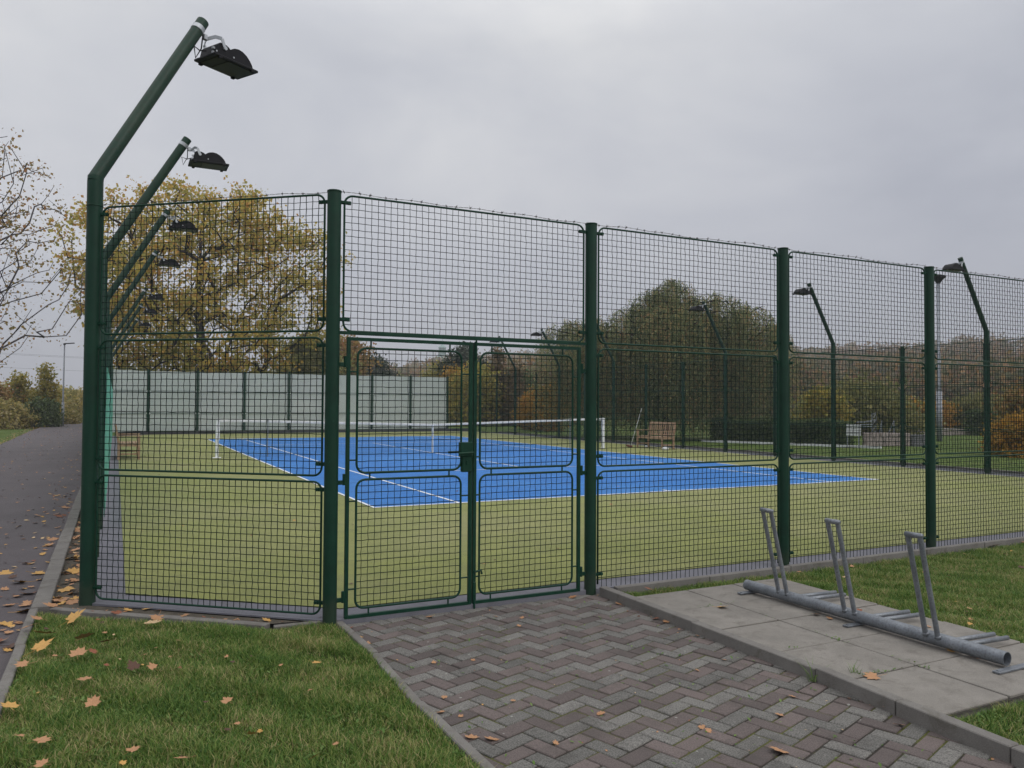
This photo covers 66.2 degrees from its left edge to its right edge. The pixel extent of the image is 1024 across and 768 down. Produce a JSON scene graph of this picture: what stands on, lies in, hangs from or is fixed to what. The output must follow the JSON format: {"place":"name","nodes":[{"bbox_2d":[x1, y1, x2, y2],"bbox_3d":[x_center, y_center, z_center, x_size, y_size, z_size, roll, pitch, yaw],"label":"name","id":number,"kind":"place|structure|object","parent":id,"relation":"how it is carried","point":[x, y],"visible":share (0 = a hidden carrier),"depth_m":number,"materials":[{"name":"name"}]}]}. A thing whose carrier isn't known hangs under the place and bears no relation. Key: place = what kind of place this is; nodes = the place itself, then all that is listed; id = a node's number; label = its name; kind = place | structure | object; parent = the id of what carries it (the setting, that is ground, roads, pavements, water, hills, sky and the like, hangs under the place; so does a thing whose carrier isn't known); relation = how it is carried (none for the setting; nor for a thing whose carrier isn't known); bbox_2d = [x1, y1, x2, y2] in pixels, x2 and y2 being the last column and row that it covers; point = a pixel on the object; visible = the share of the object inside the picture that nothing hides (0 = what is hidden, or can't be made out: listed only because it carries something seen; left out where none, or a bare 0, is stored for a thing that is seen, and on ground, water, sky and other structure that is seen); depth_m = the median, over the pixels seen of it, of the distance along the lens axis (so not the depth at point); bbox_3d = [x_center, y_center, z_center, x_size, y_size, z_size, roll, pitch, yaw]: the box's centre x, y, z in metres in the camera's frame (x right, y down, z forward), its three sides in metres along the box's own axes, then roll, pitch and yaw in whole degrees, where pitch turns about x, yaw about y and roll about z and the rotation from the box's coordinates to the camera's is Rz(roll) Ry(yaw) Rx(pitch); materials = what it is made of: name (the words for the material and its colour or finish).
{"place":"outdoors","nodes":[
{"label":"outdoors","id":0,"kind":"place"},
{"bbox_2d":[0,423,81,679],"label":"path","id":1,"kind":"structure","parent":0,"point":[17,547],"depth_m":12.32,"materials":[{"name":"grey asphalt"}]},
{"bbox_2d":[0,488,74,641],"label":"leaf litter","id":2,"kind":"object","parent":1,"relation":"on","point":[26,601],"visible":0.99,"depth_m":7.50,"materials":[{"name":"orange plant"}]},
{"bbox_2d":[0,427,79,651],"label":"leaf litter","id":3,"kind":"object","parent":1,"relation":"on","point":[7,649],"visible":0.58,"depth_m":10.90,"materials":[{"name":"brown plant"}]},
{"bbox_2d":[61,343,74,425],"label":"street lamp","id":4,"kind":"object","parent":1,"relation":"on","point":[64,344],"visible":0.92,"depth_m":51.94,"materials":[{"name":"grey metal"}]},
{"bbox_2d":[47,512,80,613],"bbox_3d":[-10.918,2.070,20.913,0.300,0.001,33.500,1,-2,-27],"label":"gravel strip","id":5,"kind":"object","parent":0,"point":[67,566],"depth_m":7.15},
{"bbox_2d":[52,517,79,606],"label":"leaf litter","id":6,"kind":"object","parent":5,"relation":"on","point":[78,565],"visible":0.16,"depth_m":7.62,"materials":[{"name":"orange plant"}]},
{"bbox_2d":[112,317,151,387],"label":"floodlight mast","id":7,"kind":"object","parent":5,"relation":"on","point":[130,329],"visible":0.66,"depth_m":31.81,"materials":[{"name":"metal"}]},
{"bbox_2d":[112,303,157,358],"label":"floodlight mast","id":8,"kind":"object","parent":5,"relation":"on","point":[153,311],"visible":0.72,"depth_m":27.20,"materials":[{"name":"metal"}]},
{"bbox_2d":[111,287,164,378],"bbox_3d":[-11.235,-0.383,23.441,1.509,5.056,0.302,1,-2,-27],"label":"floodlight mast","id":9,"kind":"object","parent":5,"relation":"on","point":[141,295],"visible":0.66,"depth_m":23.43,"materials":[{"name":"metal"}]},
{"bbox_2d":[109,250,180,374],"bbox_3d":[-8.283,-0.513,17.595,1.509,5.056,0.302,1,-2,-27],"label":"floodlight mast","id":10,"kind":"object","parent":5,"relation":"on","point":[138,277],"visible":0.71,"depth_m":17.57,"materials":[{"name":"metal"}]},
{"bbox_2d":[107,209,197,371],"bbox_3d":[-6.389,-0.596,13.847,1.509,5.056,0.302,1,-2,-27],"label":"floodlight mast","id":11,"kind":"object","parent":5,"relation":"on","point":[135,258],"visible":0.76,"depth_m":13.81,"materials":[{"name":"metal"}]},
{"bbox_2d":[100,136,228,528],"bbox_3d":[-4.451,-0.682,10.010,1.509,5.056,0.302,1,-2,-27],"label":"floodlight mast","id":12,"kind":"object","parent":5,"relation":"on","point":[209,160],"visible":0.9,"depth_m":9.96,"materials":[{"name":"metal"}]},
{"bbox_2d":[79,17,257,605],"bbox_3d":[-2.925,-0.755,6.768,0.302,5.056,1.509,-1,-2,32],"label":"floodlight mast","id":13,"kind":"object","parent":5,"relation":"on","point":[223,58],"visible":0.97,"depth_m":6.14,"materials":[{"name":"green metal"}]},
{"bbox_2d":[64,606,322,623],"bbox_3d":[-2.396,1.711,5.814,2.277,0.001,0.216,0,-1,10],"label":"soil gap","id":14,"kind":"object","parent":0,"point":[194,614],"visible":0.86,"depth_m":5.83,"materials":[{"name":"brown soil"}]},
{"bbox_2d":[0,610,497,767],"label":"lawn","id":15,"kind":"structure","parent":0,"point":[394,729],"depth_m":3.97,"materials":[{"name":"plant"}]},
{"bbox_2d":[23,638,52,656],"bbox_3d":[-2.945,1.638,4.889,0.139,0.013,0.202,5,24,34],"label":"maple leaf","id":16,"kind":"object","parent":15,"relation":"on","point":[42,644],"visible":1,"depth_m":4.91,"materials":[{"name":"yellow plant"}]},
{"bbox_2d":[27,735,50,743],"bbox_3d":[-2.137,1.611,3.551,0.081,0.008,0.113,4,-1,34],"label":"maple leaf","id":17,"kind":"object","parent":15,"relation":"on","point":[43,739],"visible":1,"depth_m":3.56,"materials":[{"name":"plant"}]},
{"bbox_2d":[56,608,85,627],"bbox_3d":[-3.110,1.653,5.546,0.214,0.014,0.160,-34,30,-26],"label":"maple leaf","id":18,"kind":"object","parent":15,"relation":"on","point":[72,617],"visible":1,"depth_m":5.56,"materials":[{"name":"yellow plant"}]},
{"bbox_2d":[67,647,86,657],"bbox_3d":[-2.638,1.638,4.773,0.117,0.013,0.153,-7,17,-26],"label":"maple leaf","id":19,"kind":"object","parent":15,"relation":"on","point":[79,651],"visible":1,"depth_m":4.79,"materials":[{"name":"brown plant"}]},
{"bbox_2d":[85,695,100,710],"bbox_3d":[-2.131,1.623,3.988,0.088,0.010,0.116,-4,30,-11],"label":"maple leaf","id":20,"kind":"object","parent":15,"relation":"on","point":[94,700],"visible":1,"depth_m":4.00,"materials":[{"name":"orange plant"}]},
{"bbox_2d":[126,659,139,670],"bbox_3d":[-2.189,1.636,4.545,0.121,0.008,0.090,42,25,28],"label":"maple leaf","id":21,"kind":"object","parent":15,"relation":"on","point":[133,665],"visible":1,"depth_m":4.55,"materials":[{"name":"brown plant"}]},
{"bbox_2d":[37,621,292,760],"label":"leaf litter","id":22,"kind":"object","parent":15,"relation":"on","point":[106,664],"visible":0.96,"depth_m":4.68,"materials":[{"name":"brown plant"}]},
{"bbox_2d":[0,414,1021,608],"bbox_3d":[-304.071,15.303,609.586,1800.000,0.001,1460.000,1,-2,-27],"label":"ground","id":23,"kind":"structure","parent":0,"point":[4,433],"depth_m":32.86,"materials":[{"name":"green plant"}]},
{"bbox_2d":[0,374,24,401],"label":"scrub bush","id":24,"kind":"object","parent":23,"relation":"on","point":[4,394],"visible":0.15,"depth_m":51.06,"materials":[{"name":"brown plant"}]},
{"bbox_2d":[5,369,33,407],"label":"young tree","id":25,"kind":"object","parent":23,"relation":"on","point":[20,381],"visible":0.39,"depth_m":52.37,"materials":[{"name":"green plant"}]},
{"bbox_2d":[0,397,45,429],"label":"scrub bush","id":26,"kind":"object","parent":23,"relation":"on","point":[13,415],"visible":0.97,"depth_m":47.44,"materials":[{"name":"green plant"}]},
{"bbox_2d":[0,487,80,718],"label":"kerb","id":27,"kind":"structure","parent":23,"relation":"on","point":[46,591],"depth_m":6.45,"materials":[{"name":"concrete"}]},
{"bbox_2d":[22,391,68,427],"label":"dark bush","id":28,"kind":"object","parent":23,"relation":"on","point":[48,411],"visible":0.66,"depth_m":49.37,"materials":[{"name":"green plant"}]},
{"bbox_2d":[29,356,68,418],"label":"young tree","id":29,"kind":"object","parent":23,"relation":"on","point":[47,387],"visible":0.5,"depth_m":53.15,"materials":[{"name":"green plant"}]},
{"bbox_2d":[27,389,79,409],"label":"scrub bush","id":30,"kind":"object","parent":23,"relation":"on","point":[66,405],"visible":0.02,"depth_m":58.57,"materials":[{"name":"green plant"}]},
{"bbox_2d":[0,128,137,379],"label":"maple tree","id":31,"kind":"object","parent":23,"relation":"on","point":[3,215],"visible":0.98,"depth_m":24.20,"materials":[{"name":"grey plant"}]},
{"bbox_2d":[57,385,82,419],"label":"scrub bush","id":32,"kind":"object","parent":23,"relation":"on","point":[76,395],"visible":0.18,"depth_m":65.90,"materials":[{"name":"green plant"}]},
{"bbox_2d":[60,408,81,423],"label":"scrub bush","id":33,"kind":"object","parent":23,"relation":"on","point":[73,417],"visible":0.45,"depth_m":56.23,"materials":[{"name":"green plant"}]},
{"bbox_2d":[41,173,354,373],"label":"maple tree","id":34,"kind":"object","parent":23,"relation":"on","point":[81,260],"visible":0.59,"depth_m":48.30,"materials":[{"name":"yellow plant"}]},
{"bbox_2d":[49,607,494,767],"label":"kerb","id":35,"kind":"structure","parent":23,"relation":"on","point":[463,744],"depth_m":5.29,"materials":[{"name":"concrete"}]},
{"bbox_2d":[114,364,436,376],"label":"distant trees","id":36,"kind":"object","parent":23,"relation":"on","point":[293,369],"visible":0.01,"depth_m":164.84,"materials":[{"name":"brown plant"}]},
{"bbox_2d":[266,326,365,374],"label":"oak tree","id":37,"kind":"object","parent":23,"relation":"on","point":[313,361],"visible":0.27,"depth_m":56.88,"materials":[{"name":"brown plant"}]},
{"bbox_2d":[340,335,383,375],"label":"oak tree","id":38,"kind":"object","parent":23,"relation":"on","point":[356,346],"visible":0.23,"depth_m":64.05,"materials":[{"name":"brown plant"}]},
{"bbox_2d":[363,350,401,376],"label":"pine tree","id":39,"kind":"object","parent":23,"relation":"on","point":[381,368],"visible":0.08,"depth_m":87.44,"materials":[{"name":"green plant"}]},
{"bbox_2d":[416,357,457,421],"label":"yellow tree","id":40,"kind":"object","parent":23,"relation":"on","point":[429,371],"visible":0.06,"depth_m":74.69,"materials":[{"name":"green plant"}]},
{"bbox_2d":[435,364,466,422],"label":"orange tree","id":41,"kind":"object","parent":23,"relation":"on","point":[453,371],"visible":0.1,"depth_m":69.43,"materials":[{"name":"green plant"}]},
{"bbox_2d":[433,341,488,421],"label":"pine tree","id":42,"kind":"object","parent":23,"relation":"on","point":[463,350],"visible":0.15,"depth_m":72.85,"materials":[{"name":"green plant"}]},
{"bbox_2d":[448,358,511,425],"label":"yellow tree","id":43,"kind":"object","parent":23,"relation":"on","point":[452,385],"visible":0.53,"depth_m":58.79,"materials":[{"name":"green plant"}]},
{"bbox_2d":[481,347,511,424],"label":"larch tree","id":44,"kind":"object","parent":23,"relation":"on","point":[500,360],"visible":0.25,"depth_m":59.78,"materials":[{"name":"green plant"}]},
{"bbox_2d":[500,356,529,425],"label":"larch tree","id":45,"kind":"object","parent":23,"relation":"on","point":[511,388],"visible":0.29,"depth_m":58.74,"materials":[{"name":"brown plant"}]},
{"bbox_2d":[499,367,533,425],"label":"dark bush","id":46,"kind":"object","parent":23,"relation":"on","point":[526,379],"visible":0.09,"depth_m":61.31,"materials":[{"name":"green plant"}]},
{"bbox_2d":[500,431,1023,473],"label":"kerb","id":47,"kind":"structure","parent":23,"relation":"on","point":[942,466],"depth_m":24.28,"materials":[{"name":"concrete"}]},
{"bbox_2d":[503,350,1023,417],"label":"woodland belt","id":48,"kind":"object","parent":23,"relation":"on","point":[950,390],"visible":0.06,"depth_m":93.63,"materials":[{"name":"brown plant"}]},
{"bbox_2d":[599,536,1023,767],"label":"kerb","id":49,"kind":"structure","parent":23,"relation":"on","point":[992,745],"depth_m":4.90,"materials":[{"name":"concrete"}]},
{"bbox_2d":[0,0,1023,390],"label":"sky","id":50,"kind":"structure","parent":0,"point":[892,131],"materials":[{"name":"grey"}]},
{"bbox_2d":[92,431,1023,628],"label":"court edging","id":51,"kind":"object","parent":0,"point":[635,579],"visible":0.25,"depth_m":6.61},
{"bbox_2d":[98,249,112,556],"bbox_3d":[-10.765,0.496,20.959,0.129,3.160,33.122,1,-2,-27],"label":"fence","id":52,"kind":"object","parent":51,"relation":"on","point":[106,439],"visible":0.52,"depth_m":10.08,"materials":[{"name":"green metal"}]},
{"bbox_2d":[112,368,147,433],"bbox_3d":[-17.826,0.818,36.629,0.054,3.064,1.998,0,-2,24],"label":"fence","id":53,"kind":"object","parent":52,"relation":"attached to","point":[131,419],"visible":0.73,"depth_m":36.63,"materials":[{"name":"white paint"}]},
{"bbox_2d":[92,192,326,614],"bbox_3d":[-2.269,0.122,5.920,2.038,3.104,0.059,0,-1,13],"label":"fence","id":54,"kind":"object","parent":51,"relation":"on","point":[100,348],"visible":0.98,"depth_m":5.92,"materials":[{"name":"green metal"}]},
{"bbox_2d":[118,428,467,435],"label":"kerb","id":55,"kind":"structure","parent":51,"relation":"on","point":[314,431],"depth_m":40.43,"materials":[{"name":"grey concrete"}]},
{"bbox_2d":[147,369,448,430],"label":"fence","id":56,"kind":"object","parent":51,"relation":"on","point":[375,387],"visible":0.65,"depth_m":40.40,"materials":[{"name":"green paint"}]},
{"bbox_2d":[490,336,516,434],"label":"floodlight mast","id":57,"kind":"object","parent":51,"relation":"on","point":[515,399],"visible":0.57,"depth_m":39.98,"materials":[{"name":"metal"}]},
{"bbox_2d":[530,329,560,436],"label":"floodlight mast","id":58,"kind":"object","parent":51,"relation":"on","point":[552,351],"visible":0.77,"depth_m":36.03,"materials":[{"name":"metal"}]},
{"bbox_2d":[584,325,614,441],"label":"floodlight mast","id":59,"kind":"object","parent":51,"relation":"on","point":[613,367],"visible":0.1,"depth_m":32.10,"materials":[{"name":"metal"}]},
{"bbox_2d":[322,189,1023,626],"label":"fence","id":60,"kind":"object","parent":51,"relation":"on","point":[592,279],"visible":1,"depth_m":7.38,"materials":[{"name":"green metal"}]},
{"bbox_2d":[337,337,585,619],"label":"double gate","id":61,"kind":"structure","parent":60,"relation":"attached to","point":[467,453],"depth_m":6.15,"materials":[{"name":"green metal"}]},
{"bbox_2d":[688,301,726,451],"bbox_3d":[6.523,-0.216,25.964,1.509,5.056,0.302,1,-2,-27],"label":"floodlight mast","id":62,"kind":"object","parent":51,"relation":"on","point":[698,308],"visible":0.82,"depth_m":26.18,"materials":[{"name":"metal"}]},
{"bbox_2d":[481,339,1023,473],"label":"fence","id":63,"kind":"object","parent":51,"relation":"on","point":[901,368],"visible":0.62,"depth_m":24.22,"materials":[{"name":"green paint"}]},
{"bbox_2d":[448,376,478,429],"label":"fence","id":64,"kind":"object","parent":63,"relation":"attached to","point":[466,398],"visible":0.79,"depth_m":44.21,"materials":[{"name":"green paint"}]},
{"bbox_2d":[793,284,835,460],"bbox_3d":[8.516,-0.304,22.020,1.509,5.056,0.302,1,-2,-27],"label":"floodlight mast","id":65,"kind":"object","parent":51,"relation":"on","point":[812,294],"visible":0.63,"depth_m":22.24,"materials":[{"name":"metal"}]},
{"bbox_2d":[941,257,990,472],"bbox_3d":[10.504,-0.392,18.084,1.509,5.056,0.302,1,-2,-27],"label":"floodlight mast","id":66,"kind":"object","parent":51,"relation":"on","point":[960,265],"visible":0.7,"depth_m":18.30,"materials":[{"name":"metal"}]},
{"bbox_2d":[119,431,1023,607],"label":"court turf","id":67,"kind":"structure","parent":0,"point":[494,520],"depth_m":10.04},
{"bbox_2d":[114,424,141,459],"bbox_3d":[-10.643,1.579,21.735,0.665,0.936,1.510,1,-2,-27],"label":"garden bench","id":68,"kind":"object","parent":67,"relation":"on","point":[123,443],"visible":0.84,"depth_m":21.13,"materials":[{"name":"brown wood"}]},
{"bbox_2d":[212,418,604,457],"bbox_3d":[-2.506,1.632,24.763,13.018,1.077,0.160,1,-2,-27],"label":"tennis net","id":69,"kind":"object","parent":67,"relation":"on","point":[217,438],"visible":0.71,"depth_m":23.98,"materials":[{"name":"black fabric"}]},
{"bbox_2d":[209,436,869,506],"bbox_3d":[-2.510,2.166,24.749,10.970,0.001,23.770,1,-2,-27],"label":"court playing area","id":70,"kind":"object","parent":67,"relation":"on","point":[355,478],"visible":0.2,"depth_m":18.09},
{"bbox_2d":[210,436,875,507],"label":"court lines","id":71,"kind":"object","parent":70,"relation":"on","point":[511,465],"visible":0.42,"depth_m":15.85,"materials":[{"name":"paint"}]},
{"bbox_2d":[637,422,675,449],"bbox_3d":[5.132,1.828,28.017,0.665,0.936,1.510,1,-2,-27],"label":"garden bench","id":72,"kind":"object","parent":67,"relation":"on","point":[660,437],"visible":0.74,"depth_m":27.96,"materials":[{"name":"brown wood"}]},
{"bbox_2d":[347,593,1018,767],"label":"block paving","id":73,"kind":"structure","parent":0,"point":[948,754],"depth_m":4.31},
{"bbox_2d":[410,599,1014,766],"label":"joint weeds","id":74,"kind":"object","parent":73,"relation":"on","point":[879,763],"visible":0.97,"depth_m":4.53,"materials":[{"name":"green plant"}]},
{"bbox_2d":[449,425,1023,470],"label":"lawn","id":75,"kind":"structure","parent":0,"point":[853,452],"depth_m":29.77,"materials":[{"name":"green plant"}]},
{"bbox_2d":[509,392,542,429],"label":"golden tree","id":76,"kind":"object","parent":75,"relation":"on","point":[525,404],"visible":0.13,"depth_m":49.59,"materials":[{"name":"yellow plant"}]},
{"bbox_2d":[523,382,568,430],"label":"golden tree","id":77,"kind":"object","parent":75,"relation":"on","point":[541,423],"visible":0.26,"depth_m":47.44,"materials":[{"name":"yellow plant"}]},
{"bbox_2d":[526,277,804,439],"bbox_3d":[7.033,-1.149,37.658,12.942,7.824,8.289,0,-1,1],"label":"willow tree","id":78,"kind":"object","parent":75,"relation":"on","point":[698,337],"visible":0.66,"depth_m":35.86,"materials":[{"name":"green plant"}]},
{"bbox_2d":[708,416,855,444],"bbox_3d":[11.502,2.046,33.876,6.164,1.309,1.251,-1,-2,39],"label":"hedge","id":79,"kind":"object","parent":75,"relation":"on","point":[810,431],"visible":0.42,"depth_m":33.08,"materials":[{"name":"green plant"}]},
{"bbox_2d":[701,440,881,448],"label":"kerb","id":80,"kind":"structure","parent":75,"relation":"on","point":[828,445],"depth_m":31.85,"materials":[{"name":"white paint"}]},
{"bbox_2d":[791,384,855,435],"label":"yellow tree","id":81,"kind":"object","parent":75,"relation":"on","point":[844,411],"visible":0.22,"depth_m":40.20,"materials":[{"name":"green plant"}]},
{"bbox_2d":[846,424,860,447],"bbox_3d":[13.243,2.084,30.433,0.520,1.040,0.063,0,-2,24],"label":"notice board","id":82,"kind":"object","parent":75,"relation":"on","point":[852,430],"visible":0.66,"depth_m":30.42,"materials":[{"name":"white paint"}]},
{"bbox_2d":[791,371,950,434],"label":"olive bush","id":83,"kind":"object","parent":75,"relation":"on","point":[876,403],"visible":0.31,"depth_m":43.32,"materials":[{"name":"green plant"}]},
{"bbox_2d":[863,433,909,445],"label":"stone wall","id":84,"kind":"structure","parent":75,"relation":"on","point":[875,437],"depth_m":32.11,"materials":[{"name":"grey stone"}]},
{"bbox_2d":[910,435,924,445],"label":"stone wall","id":85,"kind":"structure","parent":75,"relation":"on","point":[917,437],"depth_m":31.89,"materials":[{"name":"grey stone"}]},
{"bbox_2d":[934,274,945,440],"bbox_3d":[20.033,-1.171,36.843,0.650,7.950,0.660,1,-2,-27],"label":"street lamp","id":86,"kind":"object","parent":75,"relation":"on","point":[939,357],"visible":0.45,"depth_m":36.79,"materials":[{"name":"metal"}]},
{"bbox_2d":[920,399,961,427],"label":"golden tree","id":87,"kind":"object","parent":75,"relation":"on","point":[951,416],"visible":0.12,"depth_m":53.87,"materials":[{"name":"yellow plant"}]},
{"bbox_2d":[915,428,981,434],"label":"stone wall","id":88,"kind":"structure","parent":75,"relation":"on","point":[952,429],"depth_m":44.52,"materials":[{"name":"grey stone"}]},
{"bbox_2d":[946,389,1006,427],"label":"olive bush","id":89,"kind":"object","parent":75,"relation":"on","point":[966,400],"visible":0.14,"depth_m":54.34,"materials":[{"name":"green plant"}]},
{"bbox_2d":[963,409,1009,435],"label":"hedge","id":90,"kind":"object","parent":75,"relation":"on","point":[970,421],"visible":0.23,"depth_m":44.20,"materials":[{"name":"green plant"}]},
{"bbox_2d":[978,407,1023,458],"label":"orange bush","id":91,"kind":"object","parent":75,"relation":"on","point":[1005,447],"visible":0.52,"depth_m":25.59,"materials":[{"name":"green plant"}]},
{"bbox_2d":[981,376,1022,420],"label":"orange tree","id":92,"kind":"object","parent":75,"relation":"on","point":[1000,410],"visible":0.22,"depth_m":30.22,"materials":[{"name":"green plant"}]},
{"bbox_2d":[503,433,1023,476],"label":"dark edging","id":93,"kind":"object","parent":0,"point":[975,471],"depth_m":23.10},
{"bbox_2d":[623,542,1023,744],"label":"lawn","id":94,"kind":"structure","parent":0,"point":[949,621],"depth_m":6.60,"materials":[{"name":"plant"}]},
{"bbox_2d":[637,578,1023,718],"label":"slab paving","id":95,"kind":"structure","parent":0,"point":[960,682],"depth_m":5.11,"materials":[{"name":"concrete"}]},
{"bbox_2d":[863,672,884,679],"bbox_3d":[2.080,1.670,4.503,0.138,0.010,0.098,-3,9,4],"label":"maple leaf","id":96,"kind":"object","parent":95,"relation":"on","point":[870,675],"visible":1,"depth_m":4.50,"materials":[{"name":"plant"}]},
{"bbox_2d":[737,507,1023,674],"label":"bike rack","id":97,"kind":"object","parent":95,"relation":"on","point":[885,621],"visible":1,"depth_m":5.50,"materials":[{"name":"metal"}]},
{"bbox_2d":[948,695,1023,715],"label":"slab bed","id":98,"kind":"object","parent":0,"point":[1008,699],"visible":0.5,"depth_m":4.13,"materials":[{"name":"grey concrete"}]},
{"bbox_3d":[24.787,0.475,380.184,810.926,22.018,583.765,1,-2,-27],"label":"hill","id":99,"kind":"structure","parent":0,"visible":0},
{"bbox_2d":[367,332,1023,378],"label":"forest","id":100,"kind":"object","parent":99,"relation":"on","point":[410,366],"visible":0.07,"depth_m":232.73,"materials":[{"name":"brown plant"}]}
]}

